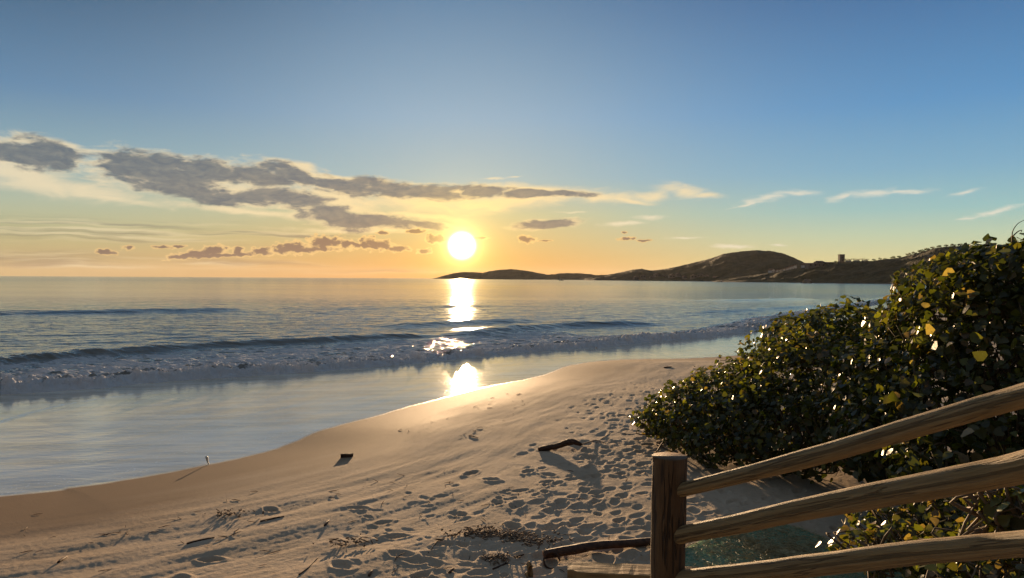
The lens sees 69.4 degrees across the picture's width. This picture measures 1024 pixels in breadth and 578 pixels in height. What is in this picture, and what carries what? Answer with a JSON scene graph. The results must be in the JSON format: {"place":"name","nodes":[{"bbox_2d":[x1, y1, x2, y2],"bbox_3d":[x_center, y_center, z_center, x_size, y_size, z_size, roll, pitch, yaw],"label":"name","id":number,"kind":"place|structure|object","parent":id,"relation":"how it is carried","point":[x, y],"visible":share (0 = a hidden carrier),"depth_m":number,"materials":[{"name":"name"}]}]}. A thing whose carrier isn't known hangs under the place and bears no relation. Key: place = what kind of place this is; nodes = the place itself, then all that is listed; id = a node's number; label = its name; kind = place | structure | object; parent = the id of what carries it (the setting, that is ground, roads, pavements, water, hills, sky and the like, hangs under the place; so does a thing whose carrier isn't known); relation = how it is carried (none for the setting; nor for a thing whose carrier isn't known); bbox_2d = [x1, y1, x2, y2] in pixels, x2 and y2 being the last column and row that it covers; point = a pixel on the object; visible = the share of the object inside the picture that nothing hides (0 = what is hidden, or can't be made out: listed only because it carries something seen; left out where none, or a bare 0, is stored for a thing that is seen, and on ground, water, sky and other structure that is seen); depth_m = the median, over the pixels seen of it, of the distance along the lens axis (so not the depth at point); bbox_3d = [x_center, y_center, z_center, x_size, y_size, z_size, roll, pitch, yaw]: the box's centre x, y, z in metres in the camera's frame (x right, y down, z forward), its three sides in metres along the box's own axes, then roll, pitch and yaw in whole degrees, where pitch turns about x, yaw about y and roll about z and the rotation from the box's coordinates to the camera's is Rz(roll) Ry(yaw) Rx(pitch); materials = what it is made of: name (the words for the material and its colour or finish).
{"place":"outdoors","nodes":[
{"label":"outdoors","id":0,"kind":"place"},
{"bbox_2d":[0,276,926,393],"bbox_3d":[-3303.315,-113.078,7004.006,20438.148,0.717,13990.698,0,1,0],"label":"sea water","id":1,"kind":"structure","parent":0,"point":[60,333],"depth_m":56.24,"materials":[{"name":"blue liquid"}]},
{"bbox_2d":[0,301,1023,577],"bbox_3d":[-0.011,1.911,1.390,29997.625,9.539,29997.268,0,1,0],"label":"beach ground","id":2,"kind":"structure","parent":0,"point":[80,469],"depth_m":10.57,"materials":[{"name":"beige sand"}]},
{"bbox_2d":[186,537,214,543],"bbox_3d":[-3.153,2.544,7.487,0.273,0.021,0.038,0,1,-40],"label":"stick","id":3,"kind":"object","parent":2,"relation":"on","point":[199,540],"visible":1,"depth_m":7.48,"materials":[{"name":"brown wood"}]},
{"bbox_2d":[216,508,263,518],"bbox_3d":[-3.166,2.549,8.419,0.643,0.075,0.353,1,1,27],"label":"debris clump","id":4,"kind":"object","parent":2,"relation":"on","point":[229,514],"visible":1,"depth_m":8.42,"materials":[{"name":"brown plant"}]},
{"bbox_2d":[260,516,283,521],"bbox_3d":[-2.651,2.541,8.181,0.266,0.021,0.022,0,1,-37],"label":"stick","id":5,"kind":"object","parent":2,"relation":"on","point":[271,518],"visible":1,"depth_m":8.17,"materials":[{"name":"brown wood"}]},
{"bbox_2d":[298,557,317,574],"bbox_3d":[-1.804,2.467,6.602,0.030,0.059,0.528,0,1,3],"label":"stick","id":6,"kind":"object","parent":2,"relation":"on","point":[308,566],"visible":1,"depth_m":6.52,"materials":[{"name":"brown wood"}]},
{"bbox_2d":[313,533,377,546],"bbox_3d":[-1.620,2.464,7.247,0.628,0.058,0.338,0,1,0],"label":"debris clump","id":7,"kind":"object","parent":2,"relation":"on","point":[345,542],"visible":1,"depth_m":7.21,"materials":[{"name":"brown plant"}]},
{"bbox_2d":[341,453,352,457],"bbox_3d":[-2.601,2.624,11.653,0.186,0.065,0.065,0,1,0],"label":"wood block","id":8,"kind":"object","parent":2,"relation":"on","point":[344,455],"depth_m":11.62,"materials":[{"name":"brown wood"}]},
{"bbox_2d":[435,523,518,540],"bbox_3d":[-0.342,2.417,7.389,0.825,0.106,0.525,0,1,0],"label":"debris clump","id":9,"kind":"object","parent":2,"relation":"on","point":[471,531],"visible":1,"depth_m":7.34,"materials":[{"name":"brown plant"}]},
{"bbox_2d":[481,551,520,564],"bbox_3d":[-0.101,2.401,6.610,0.363,0.075,0.291,0,1,0],"label":"debris clump","id":10,"kind":"object","parent":2,"relation":"on","point":[495,556],"visible":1,"depth_m":6.60,"materials":[{"name":"brown plant"}]},
{"bbox_2d":[492,554,523,569],"bbox_3d":[-0.046,2.421,6.560,0.058,0.051,0.464,1,1,36],"label":"stick","id":11,"kind":"object","parent":2,"relation":"on","point":[496,567],"visible":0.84,"depth_m":6.46,"materials":[{"name":"brown wood"}]},
{"bbox_2d":[490,528,555,542],"bbox_3d":[0.110,2.424,7.256,0.649,0.099,0.378,0,1,0],"label":"debris clump","id":12,"kind":"object","parent":2,"relation":"on","point":[514,534],"visible":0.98,"depth_m":7.24,"materials":[{"name":"brown plant"}]},
{"bbox_2d":[501,532,571,548],"bbox_3d":[0.257,2.403,7.073,0.614,0.082,0.468,0,1,-40],"label":"debris clump","id":13,"kind":"object","parent":2,"relation":"on","point":[540,542],"visible":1,"depth_m":7.06,"materials":[{"name":"brown plant"}]},
{"bbox_2d":[543,552,560,568],"bbox_3d":[0.349,2.380,6.485,0.155,0.131,0.108,0,1,0],"label":"curled strip","id":14,"kind":"object","parent":2,"relation":"on","point":[547,554],"visible":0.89,"depth_m":6.49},
{"bbox_2d":[538,439,604,450],"bbox_3d":[0.954,2.373,11.347,1.085,0.225,0.427,0,1,-24],"label":"driftwood","id":15,"kind":"object","parent":2,"relation":"on","point":[566,442],"visible":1,"depth_m":11.21,"materials":[{"name":"brown wood"}]},
{"bbox_2d":[542,537,650,558],"bbox_3d":[0.924,2.331,6.699,1.320,0.124,0.145,0,1,-10],"label":"log","id":16,"kind":"object","parent":2,"relation":"on","point":[573,549],"visible":0.76,"depth_m":6.65,"materials":[{"name":"brown wood"}]},
{"bbox_2d":[567,561,697,577],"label":"board","id":17,"kind":"object","parent":2,"relation":"on","point":[579,569],"visible":0.71,"depth_m":6.09,"materials":[{"name":"brown wood"}]},
{"bbox_2d":[617,351,788,468],"bbox_3d":[2.869,1.711,10.749,2.693,1.435,2.898,0,1,0],"label":"shrub","id":18,"kind":"object","parent":2,"relation":"on","point":[667,423],"visible":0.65,"depth_m":10.66,"materials":[{"name":"green plant"}]},
{"bbox_2d":[685,524,903,577],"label":"pool","id":19,"kind":"object","parent":2,"relation":"on","point":[781,541],"visible":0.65,"depth_m":6.56,"materials":[{"name":"liquid"}]},
{"bbox_2d":[697,294,936,483],"bbox_3d":[4.153,1.229,10.005,2.915,2.303,4.602,1,1,28],"label":"shrub","id":20,"kind":"object","parent":2,"relation":"on","point":[807,347],"visible":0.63,"depth_m":9.44,"materials":[{"name":"green plant"}]},
{"bbox_2d":[650,382,1023,577],"bbox_3d":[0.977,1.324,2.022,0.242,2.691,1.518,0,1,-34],"label":"handrail","id":21,"kind":"object","parent":2,"relation":"on","point":[673,533],"visible":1,"depth_m":2.10,"materials":[{"name":"brown wood"}]},
{"bbox_2d":[816,464,1023,577],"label":"shrub","id":22,"kind":"object","parent":2,"relation":"on","point":[934,522],"visible":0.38,"depth_m":5.04,"materials":[{"name":"green plant"}]},
{"bbox_2d":[823,220,1023,514],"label":"shrub","id":23,"kind":"object","parent":2,"relation":"on","point":[959,295],"visible":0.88,"depth_m":6.84,"materials":[{"name":"green plant"}]},
{"bbox_2d":[949,485,1023,560],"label":"shrub","id":24,"kind":"object","parent":2,"relation":"on","point":[1000,510],"visible":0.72,"depth_m":2.86,"materials":[{"name":"green plant"}]},
{"bbox_2d":[0,0,1023,277],"label":"sky","id":25,"kind":"structure","parent":0,"point":[139,138],"materials":[{"name":"blue"}]},
{"bbox_2d":[433,269,597,279],"bbox_3d":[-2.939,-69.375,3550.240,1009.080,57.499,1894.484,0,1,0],"label":"hills","id":26,"kind":"structure","parent":0,"point":[510,274],"depth_m":3471.81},
{"bbox_2d":[524,561,532,576],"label":"dry leaf","id":27,"kind":"object","parent":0,"point":[529,572],"visible":1,"depth_m":6.22,"materials":[{"name":"brown plant"}]},
{"bbox_2d":[584,250,803,280],"bbox_3d":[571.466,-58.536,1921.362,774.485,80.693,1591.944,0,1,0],"label":"hills","id":28,"kind":"structure","parent":0,"point":[738,264],"depth_m":1731.66,"materials":[{"name":"green plant"}]},
{"bbox_2d":[803,279,811,282],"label":"rock","id":29,"kind":"object","parent":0,"point":[807,281],"visible":0.56,"depth_m":797.50,"materials":[{"name":"grey stone"}]},
{"bbox_2d":[712,244,1023,283],"bbox_3d":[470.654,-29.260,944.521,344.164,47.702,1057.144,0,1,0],"label":"hills","id":30,"kind":"structure","parent":0,"point":[878,271],"depth_m":958.88,"materials":[{"name":"green plant"}]},
{"bbox_2d":[805,261,834,268],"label":"building","id":31,"kind":"structure","parent":30,"relation":"on","point":[814,264],"depth_m":1099.51,"materials":[{"name":"concrete"}]},
{"bbox_2d":[838,254,844,262],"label":"tower","id":32,"kind":"structure","parent":30,"relation":"on","point":[841,258],"depth_m":1067.35,"materials":[{"name":"concrete"}]}
]}

